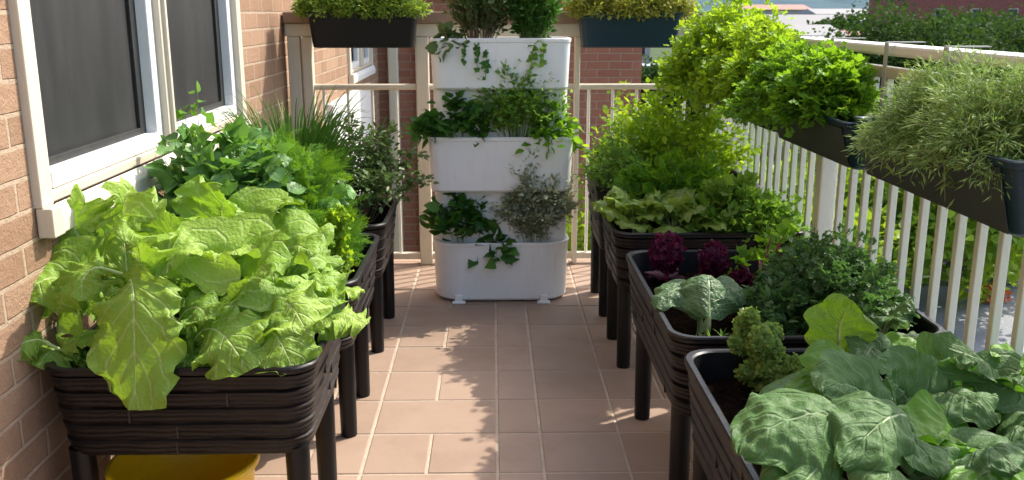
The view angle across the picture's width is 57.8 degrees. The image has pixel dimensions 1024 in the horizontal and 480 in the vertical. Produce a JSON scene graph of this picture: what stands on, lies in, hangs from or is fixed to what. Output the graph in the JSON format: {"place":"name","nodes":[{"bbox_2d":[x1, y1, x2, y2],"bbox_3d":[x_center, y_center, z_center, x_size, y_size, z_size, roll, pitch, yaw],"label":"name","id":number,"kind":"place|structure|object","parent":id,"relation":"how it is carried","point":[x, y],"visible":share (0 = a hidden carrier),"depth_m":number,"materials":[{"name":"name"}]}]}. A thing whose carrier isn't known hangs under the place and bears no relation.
{"place":"outdoors","nodes":[
{"label":"outdoors","id":0,"kind":"place"},
{"bbox_2d":[316,184,355,271],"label":"cucumber plant","id":1,"kind":"object","parent":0,"point":[350,194],"visible":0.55,"depth_m":3.15,"materials":[{"name":"green plant"}]},
{"bbox_2d":[255,258,693,479],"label":"floor","id":2,"kind":"structure","parent":0,"point":[463,444],"depth_m":3.47,"materials":[{"name":"tile"}]},
{"bbox_2d":[105,454,259,479],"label":"plastic tub","id":3,"kind":"object","parent":2,"relation":"on","point":[191,467],"visible":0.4,"depth_m":2.61,"materials":[{"name":"yellow plastic"}]},
{"bbox_2d":[44,304,344,479],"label":"raised planter","id":4,"kind":"object","parent":2,"relation":"on","point":[290,414],"visible":0.41,"depth_m":2.27,"materials":[{"name":"black plastic"}]},
{"bbox_2d":[18,176,186,369],"bbox_3d":[-1.069,0.107,2.412,0.654,0.514,0.516,0,14,-1],"label":"mustard plant","id":5,"kind":"object","parent":4,"relation":"on","point":[89,263],"visible":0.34,"depth_m":2.31,"materials":[{"name":"green plant"}]},
{"bbox_2d":[86,174,271,409],"bbox_3d":[-0.828,0.097,2.414,0.614,0.520,0.601,0,14,-1],"label":"mustard plant","id":6,"kind":"object","parent":4,"relation":"on","point":[141,349],"visible":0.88,"depth_m":2.22,"materials":[{"name":"green plant"}]},
{"bbox_2d":[211,186,370,376],"bbox_3d":[-0.607,0.118,2.466,0.457,0.450,0.604,0,14,-1],"label":"mustard plant","id":7,"kind":"object","parent":4,"relation":"on","point":[292,281],"visible":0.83,"depth_m":2.36,"materials":[{"name":"green plant"}]},
{"bbox_2d":[338,233,378,437],"bbox_3d":[-0.828,0.335,3.309,0.662,0.575,0.702,0,14,-1],"label":"raised planter","id":8,"kind":"object","parent":2,"relation":"on","point":[353,376],"visible":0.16,"depth_m":3.15,"materials":[{"name":"black plastic"}]},
{"bbox_2d":[168,81,210,179],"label":"basil sprig","id":9,"kind":"object","parent":8,"relation":"on","point":[197,129],"visible":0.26,"depth_m":2.99,"materials":[{"name":"green plant"}]},
{"bbox_2d":[143,107,306,216],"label":"bean plant","id":10,"kind":"object","parent":8,"relation":"on","point":[236,161],"visible":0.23,"depth_m":2.93,"materials":[{"name":"green plant"}]},
{"bbox_2d":[220,123,373,263],"bbox_3d":[-0.790,-0.133,3.235,0.643,0.566,0.708,0,14,-1],"label":"carrot plant","id":11,"kind":"object","parent":8,"relation":"on","point":[315,177],"visible":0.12,"depth_m":3.15,"materials":[{"name":"green plant"}]},
{"bbox_2d":[320,203,359,272],"bbox_3d":[-0.576,-0.001,2.995,0.178,0.230,0.146,0,14,-1],"label":"curly parsley","id":12,"kind":"object","parent":8,"relation":"on","point":[335,215],"visible":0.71,"depth_m":2.98,"materials":[{"name":"green plant"}]},
{"bbox_2d":[346,197,397,352],"bbox_3d":[-0.844,0.152,4.056,0.662,0.575,0.602,0,14,-1],"label":"raised planter","id":13,"kind":"object","parent":2,"relation":"on","point":[382,303],"visible":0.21,"depth_m":3.92,"materials":[{"name":"black plastic"}]},
{"bbox_2d":[205,84,383,187],"bbox_3d":[-0.904,-0.329,3.875,0.722,0.637,0.488,0,14,-1],"label":"chive clump","id":14,"kind":"object","parent":13,"relation":"on","point":[318,133],"visible":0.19,"depth_m":3.82,"materials":[{"name":"green plant"}]},
{"bbox_2d":[329,113,438,224],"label":"olive herb","id":15,"kind":"object","parent":13,"relation":"on","point":[378,159],"visible":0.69,"depth_m":4.05,"materials":[{"name":"green plant"}]},
{"bbox_2d":[428,37,572,303],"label":"planter tower","id":16,"kind":"structure","parent":2,"relation":"on","point":[461,164],"depth_m":4.46,"materials":[{"name":"white plastic"}]},
{"bbox_2d":[404,90,499,148],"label":"mint plant","id":17,"kind":"object","parent":16,"relation":"in","point":[426,123],"visible":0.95,"depth_m":4.41,"materials":[{"name":"green plant"}]},
{"bbox_2d":[417,192,520,268],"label":"strawberry plant","id":18,"kind":"object","parent":16,"relation":"in","point":[444,220],"visible":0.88,"depth_m":4.53,"materials":[{"name":"green plant"}]},
{"bbox_2d":[425,0,526,62],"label":"tall herb","id":19,"kind":"object","parent":16,"relation":"on","point":[475,16],"visible":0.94,"depth_m":4.35,"materials":[{"name":"green plant"}]},
{"bbox_2d":[461,37,491,79],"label":"trailing ivy","id":20,"kind":"object","parent":16,"relation":"hanging from","point":[486,65],"visible":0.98,"depth_m":4.32,"materials":[{"name":"green plant"}]},
{"bbox_2d":[465,59,573,136],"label":"oregano plant","id":21,"kind":"object","parent":16,"relation":"on","point":[523,99],"visible":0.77,"depth_m":4.38,"materials":[{"name":"green plant"}]},
{"bbox_2d":[495,0,572,37],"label":"marjoram plant","id":22,"kind":"object","parent":16,"relation":"on","point":[535,18],"visible":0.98,"depth_m":4.36,"materials":[{"name":"green plant"}]},
{"bbox_2d":[487,147,582,242],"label":"thyme bush","id":23,"kind":"object","parent":16,"relation":"on","point":[533,215],"visible":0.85,"depth_m":4.50,"materials":[{"name":"green plant"}]},
{"bbox_2d":[526,39,547,74],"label":"trailing ivy","id":24,"kind":"object","parent":16,"relation":"hanging from","point":[533,56],"visible":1,"depth_m":4.32,"materials":[{"name":"green plant"}]},
{"bbox_2d":[515,99,583,158],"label":"basil plant","id":25,"kind":"object","parent":16,"relation":"on","point":[568,131],"visible":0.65,"depth_m":4.42,"materials":[{"name":"green plant"}]},
{"bbox_2d":[282,12,722,264],"bbox_3d":[-0.024,-0.550,5.178,2.400,1.405,0.110,0,14,-1],"label":"back railing","id":26,"kind":"object","parent":2,"relation":"on","point":[303,86],"visible":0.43,"depth_m":5.08,"materials":[{"name":"beige metal"}]},
{"bbox_2d":[306,12,416,47],"bbox_3d":[-0.776,-1.120,4.922,0.571,0.191,0.320,0,14,-1],"label":"railing box","id":27,"kind":"object","parent":26,"relation":"hanging from","point":[328,31],"visible":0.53,"depth_m":4.79,"materials":[{"name":"black plastic"}]},
{"bbox_2d":[289,0,433,22],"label":"sedum plant","id":28,"kind":"object","parent":27,"relation":"in","point":[301,8],"visible":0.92,"depth_m":4.73,"materials":[{"name":"green plant"}]},
{"bbox_2d":[578,12,682,47],"bbox_3d":[0.613,-1.126,4.946,0.541,0.191,0.326,0,14,-1],"label":"railing box","id":29,"kind":"object","parent":26,"relation":"hanging from","point":[626,32],"visible":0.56,"depth_m":4.81,"materials":[{"name":"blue plastic"}]},
{"bbox_2d":[561,0,695,21],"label":"sedum plant","id":30,"kind":"object","parent":29,"relation":"in","point":[655,8],"visible":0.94,"depth_m":4.75,"materials":[{"name":"green plant"}]},
{"bbox_2d":[586,167,759,316],"bbox_3d":[0.748,0.005,4.522,0.750,0.640,0.612,0,14,-1],"label":"raised planter","id":31,"kind":"object","parent":2,"relation":"on","point":[598,275],"visible":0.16,"depth_m":4.39,"materials":[{"name":"black plastic"}]},
{"bbox_2d":[573,121,647,191],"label":"wispy plant","id":32,"kind":"object","parent":31,"relation":"on","point":[612,161],"visible":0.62,"depth_m":4.20,"materials":[{"name":"green plant"}]},
{"bbox_2d":[581,82,763,184],"bbox_3d":[0.761,-0.486,4.418,0.866,0.566,0.660,5,15,19],"label":"bush plant","id":33,"kind":"object","parent":31,"relation":"on","point":[654,138],"visible":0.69,"depth_m":4.32,"materials":[{"name":"green plant"}]},
{"bbox_2d":[602,216,804,368],"bbox_3d":[0.761,0.190,3.893,0.750,0.580,0.562,0,14,-1],"label":"raised planter","id":34,"kind":"object","parent":2,"relation":"on","point":[619,243],"visible":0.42,"depth_m":3.67,"materials":[{"name":"black plastic"}]},
{"bbox_2d":[592,185,673,232],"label":"lettuce plant","id":35,"kind":"object","parent":34,"relation":"on","point":[617,207],"visible":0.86,"depth_m":3.69,"materials":[{"name":"green plant"}]},
{"bbox_2d":[629,186,709,232],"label":"lettuce plant","id":36,"kind":"object","parent":34,"relation":"on","point":[683,196],"visible":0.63,"depth_m":3.66,"materials":[{"name":"green plant"}]},
{"bbox_2d":[611,145,735,228],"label":"lovage plant","id":37,"kind":"object","parent":34,"relation":"on","point":[692,176],"visible":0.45,"depth_m":3.89,"materials":[{"name":"green plant"}]},
{"bbox_2d":[662,187,739,230],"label":"lettuce plant","id":38,"kind":"object","parent":34,"relation":"on","point":[720,225],"visible":0.22,"depth_m":3.61,"materials":[{"name":"green plant"}]},
{"bbox_2d":[678,169,810,248],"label":"parsley plant","id":39,"kind":"object","parent":34,"relation":"in","point":[758,211],"visible":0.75,"depth_m":3.62,"materials":[{"name":"green plant"}]},
{"bbox_2d":[626,249,946,479],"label":"raised planter","id":40,"kind":"object","parent":2,"relation":"on","point":[668,340],"visible":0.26,"depth_m":2.72,"materials":[{"name":"black plastic"}]},
{"bbox_2d":[644,230,687,281],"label":"purple kale plant","id":41,"kind":"object","parent":40,"relation":"in","point":[665,255],"visible":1,"depth_m":3.12,"materials":[{"name":"purple plant"}]},
{"bbox_2d":[651,274,745,335],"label":"cabbage plant","id":42,"kind":"object","parent":40,"relation":"on","point":[699,298],"visible":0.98,"depth_m":2.65,"materials":[{"name":"green plant"}]},
{"bbox_2d":[696,329,728,335],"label":"herb sprig","id":43,"kind":"object","parent":40,"relation":"on","point":[722,333],"visible":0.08,"depth_m":2.50,"materials":[{"name":"green plant"}]},
{"bbox_2d":[694,239,731,278],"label":"purple kale plant","id":44,"kind":"object","parent":40,"relation":"in","point":[713,260],"visible":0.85,"depth_m":3.07,"materials":[{"name":"purple plant"}]},
{"bbox_2d":[727,268,756,290],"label":"purple kale plant","id":45,"kind":"object","parent":40,"relation":"in","point":[740,277],"visible":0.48,"depth_m":3.01,"materials":[{"name":"purple plant"}]},
{"bbox_2d":[721,219,798,286],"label":"beet plant","id":46,"kind":"object","parent":40,"relation":"on","point":[784,228],"visible":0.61,"depth_m":3.12,"materials":[{"name":"green plant"}]},
{"bbox_2d":[742,223,917,334],"bbox_3d":[0.903,0.101,2.789,0.528,0.320,0.572,0,14,-1],"label":"parsley plant","id":47,"kind":"object","parent":40,"relation":"in","point":[793,291],"visible":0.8,"depth_m":2.67,"materials":[{"name":"green plant"}]},
{"bbox_2d":[848,293,919,334],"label":"chard plant","id":48,"kind":"object","parent":40,"relation":"in","point":[894,321],"visible":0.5,"depth_m":2.54,"materials":[{"name":"green plant"}]},
{"bbox_2d":[684,348,1000,479],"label":"raised planter","id":49,"kind":"object","parent":2,"relation":"on","point":[720,393],"visible":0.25,"depth_m":2.19,"materials":[{"name":"black plastic"}]},
{"bbox_2d":[727,305,803,391],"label":"curly kale plant","id":50,"kind":"object","parent":49,"relation":"in","point":[756,340],"visible":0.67,"depth_m":2.25,"materials":[{"name":"green plant"}]},
{"bbox_2d":[803,293,878,353],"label":"romaine plant","id":51,"kind":"object","parent":49,"relation":"in","point":[836,318],"visible":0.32,"depth_m":2.19,"materials":[{"name":"green plant"}]},
{"bbox_2d":[730,349,1023,479],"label":"collard plant","id":52,"kind":"object","parent":49,"relation":"in","point":[860,426],"visible":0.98,"depth_m":1.65,"materials":[{"name":"green plant"}]},
{"bbox_2d":[759,330,1023,441],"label":"collard plant","id":53,"kind":"object","parent":49,"relation":"in","point":[949,369],"visible":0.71,"depth_m":1.97,"materials":[{"name":"green plant"}]},
{"bbox_2d":[785,331,1023,479],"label":"leaf beet plant","id":54,"kind":"object","parent":49,"relation":"in","point":[923,409],"visible":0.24,"depth_m":1.83,"materials":[{"name":"green plant"}]},
{"bbox_2d":[711,36,1023,355],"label":"side railing","id":55,"kind":"object","parent":2,"relation":"on","point":[825,196],"visible":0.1,"depth_m":2.83,"materials":[{"name":"white metal"}]},
{"bbox_2d":[715,35,825,131],"bbox_3d":[1.078,-0.694,3.946,0.284,0.360,0.961,0,14,-1],"label":"railing box","id":56,"kind":"object","parent":55,"relation":"attached to","point":[763,125],"visible":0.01,"depth_m":3.62,"materials":[{"name":"plastic"}]},
{"bbox_2d":[643,0,807,123],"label":"rocket plant","id":57,"kind":"object","parent":56,"relation":"in","point":[714,61],"visible":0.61,"depth_m":3.94,"materials":[{"name":"green plant"}]},
{"bbox_2d":[776,38,925,169],"bbox_3d":[1.093,-0.472,3.063,0.290,0.370,0.781,0,14,-1],"label":"railing box","id":58,"kind":"object","parent":55,"relation":"attached to","point":[830,141],"visible":0.32,"depth_m":2.84,"materials":[{"name":"black plastic"}]},
{"bbox_2d":[712,35,887,137],"bbox_3d":[0.990,-0.522,3.155,0.531,0.342,0.791,0,14,-1],"label":"curly parsley","id":59,"kind":"object","parent":58,"relation":"in","point":[787,87],"visible":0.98,"depth_m":2.96,"materials":[{"name":"green plant"}]},
{"bbox_2d":[854,46,1023,237],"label":"railing box","id":60,"kind":"object","parent":55,"relation":"attached to","point":[1005,214],"visible":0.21,"depth_m":2.03,"materials":[{"name":"black plastic"}]},
{"bbox_2d":[840,40,1023,219],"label":"rosemary bush","id":61,"kind":"object","parent":60,"relation":"in","point":[951,111],"visible":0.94,"depth_m":2.06,"materials":[{"name":"green plant"}]},
{"bbox_2d":[378,47,1018,285],"bbox_3d":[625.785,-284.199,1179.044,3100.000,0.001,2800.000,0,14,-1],"label":"ground","id":62,"kind":"structure","parent":0,"point":[655,53],"depth_m":31.91,"materials":[{"name":"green plant"}]},
{"bbox_2d":[0,0,382,479],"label":"brick house","id":63,"kind":"structure","parent":62,"relation":"on","point":[95,95],"depth_m":2.67,"materials":[{"name":"brown brick"}]},
{"bbox_2d":[378,0,641,251],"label":"brick wing","id":64,"kind":"structure","parent":62,"relation":"on","point":[597,65],"depth_m":9.21,"materials":[{"name":"red brick"}]},
{"bbox_2d":[566,77,671,250],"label":"garden shrub","id":65,"kind":"object","parent":62,"relation":"on","point":[580,225],"depth_m":6.63,"materials":[{"name":"green plant"}]},
{"bbox_2d":[642,48,649,63],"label":"house","id":66,"kind":"structure","parent":62,"relation":"on","point":[646,51],"depth_m":76.77,"materials":[{"name":"beige paint"}]},
{"bbox_2d":[640,49,743,125],"bbox_3d":[3.817,-3.087,23.816,4.178,3.582,4.491,5,15,19],"label":"street tree","id":67,"kind":"object","parent":62,"relation":"on","point":[652,69],"visible":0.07,"depth_m":23.23,"materials":[{"name":"green plant"}]},
{"bbox_2d":[640,110,774,171],"bbox_3d":[2.586,-0.707,15.435,3.676,2.947,3.735,-10,17,-36],"label":"street tree","id":68,"kind":"object","parent":62,"relation":"on","point":[736,140],"depth_m":15.27,"materials":[{"name":"green plant"}]},
{"bbox_2d":[718,4,811,14],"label":"warehouse","id":69,"kind":"structure","parent":62,"relation":"on","point":[793,9],"depth_m":181.35,"materials":[{"name":"beige paint"}]},
{"bbox_2d":[701,132,844,247],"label":"garden shrub","id":70,"kind":"object","parent":62,"relation":"on","point":[803,206],"visible":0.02,"depth_m":12.07,"materials":[{"name":"green plant"}]},
{"bbox_2d":[743,15,864,24],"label":"terrace","id":71,"kind":"structure","parent":62,"relation":"on","point":[800,19],"depth_m":104.80,"materials":[{"name":"beige paint"}]},
{"bbox_2d":[785,25,846,46],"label":"house","id":72,"kind":"structure","parent":62,"relation":"on","point":[806,28],"depth_m":63.44,"materials":[{"name":"beige paint"}]},
{"bbox_2d":[795,9,867,14],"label":"warehouse","id":73,"kind":"structure","parent":62,"relation":"on","point":[819,11],"depth_m":139.89,"materials":[{"name":"beige paint"}]},
{"bbox_2d":[773,95,894,217],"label":"garden shrub","id":74,"kind":"object","parent":62,"relation":"on","point":[807,155],"depth_m":14.93,"materials":[{"name":"green plant"}]},
{"bbox_2d":[806,12,863,29],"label":"tree","id":75,"kind":"object","parent":62,"relation":"on","point":[830,21],"visible":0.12,"depth_m":93.12,"materials":[{"name":"green plant"}]},
{"bbox_2d":[758,153,953,288],"bbox_3d":[4.645,0.041,13.052,2.885,2.619,2.956,10,17,34],"label":"garden shrub","id":76,"kind":"object","parent":62,"relation":"on","point":[913,232],"visible":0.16,"depth_m":12.67,"materials":[{"name":"green plant"}]},
{"bbox_2d":[807,0,1023,105],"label":"street tree","id":77,"kind":"object","parent":62,"relation":"on","point":[933,33],"visible":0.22,"depth_m":28.34,"materials":[{"name":"green plant"}]},
{"bbox_2d":[860,184,1023,307],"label":"garden shrub","id":78,"kind":"object","parent":62,"relation":"on","point":[1015,260],"visible":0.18,"depth_m":12.70,"materials":[{"name":"green plant"}]},
{"bbox_2d":[868,0,1023,29],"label":"building","id":79,"kind":"structure","parent":62,"relation":"on","point":[997,5],"depth_m":82.32,"materials":[{"name":"red paint"}]},
{"bbox_2d":[971,9,981,15],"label":"window","id":80,"kind":"structure","parent":79,"relation":"in","point":[975,10],"depth_m":82.34,"materials":[{"name":"grey glass"}]},
{"bbox_2d":[1007,9,1017,19],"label":"window","id":81,"kind":"structure","parent":79,"relation":"in","point":[1011,10],"depth_m":82.42,"materials":[{"name":"grey glass"}]},
{"bbox_2d":[929,2,1023,80],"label":"street tree","id":82,"kind":"object","parent":62,"relation":"on","point":[1015,34],"visible":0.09,"depth_m":31.97,"materials":[{"name":"green plant"}]},
{"bbox_2d":[942,221,1018,283],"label":"garden shrub","id":83,"kind":"object","parent":62,"relation":"on","point":[964,275],"depth_m":14.68,"materials":[{"name":"green plant"}]},
{"bbox_2d":[688,0,868,11],"bbox_3d":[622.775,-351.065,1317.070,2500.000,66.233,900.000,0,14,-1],"label":"hills","id":84,"kind":"structure","parent":0,"point":[829,4],"depth_m":1240.85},
{"bbox_2d":[904,286,1023,352],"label":"pavement","id":85,"kind":"structure","parent":0,"point":[1007,320],"depth_m":13.57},
{"bbox_2d":[980,283,1012,303],"bbox_3d":[7.322,0.803,14.164,0.539,0.317,0.498,-12,18,-41],"label":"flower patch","id":86,"kind":"object","parent":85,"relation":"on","point":[1005,294],"visible":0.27,"depth_m":14.11,"materials":[{"name":"orange plant"}]},
{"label":"floor slab","id":87,"kind":"structure","parent":0,"visible":0},
{"bbox_2d":[255,260,692,479],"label":"floor grout","id":88,"kind":"object","parent":87,"relation":"on","point":[497,473],"depth_m":3.46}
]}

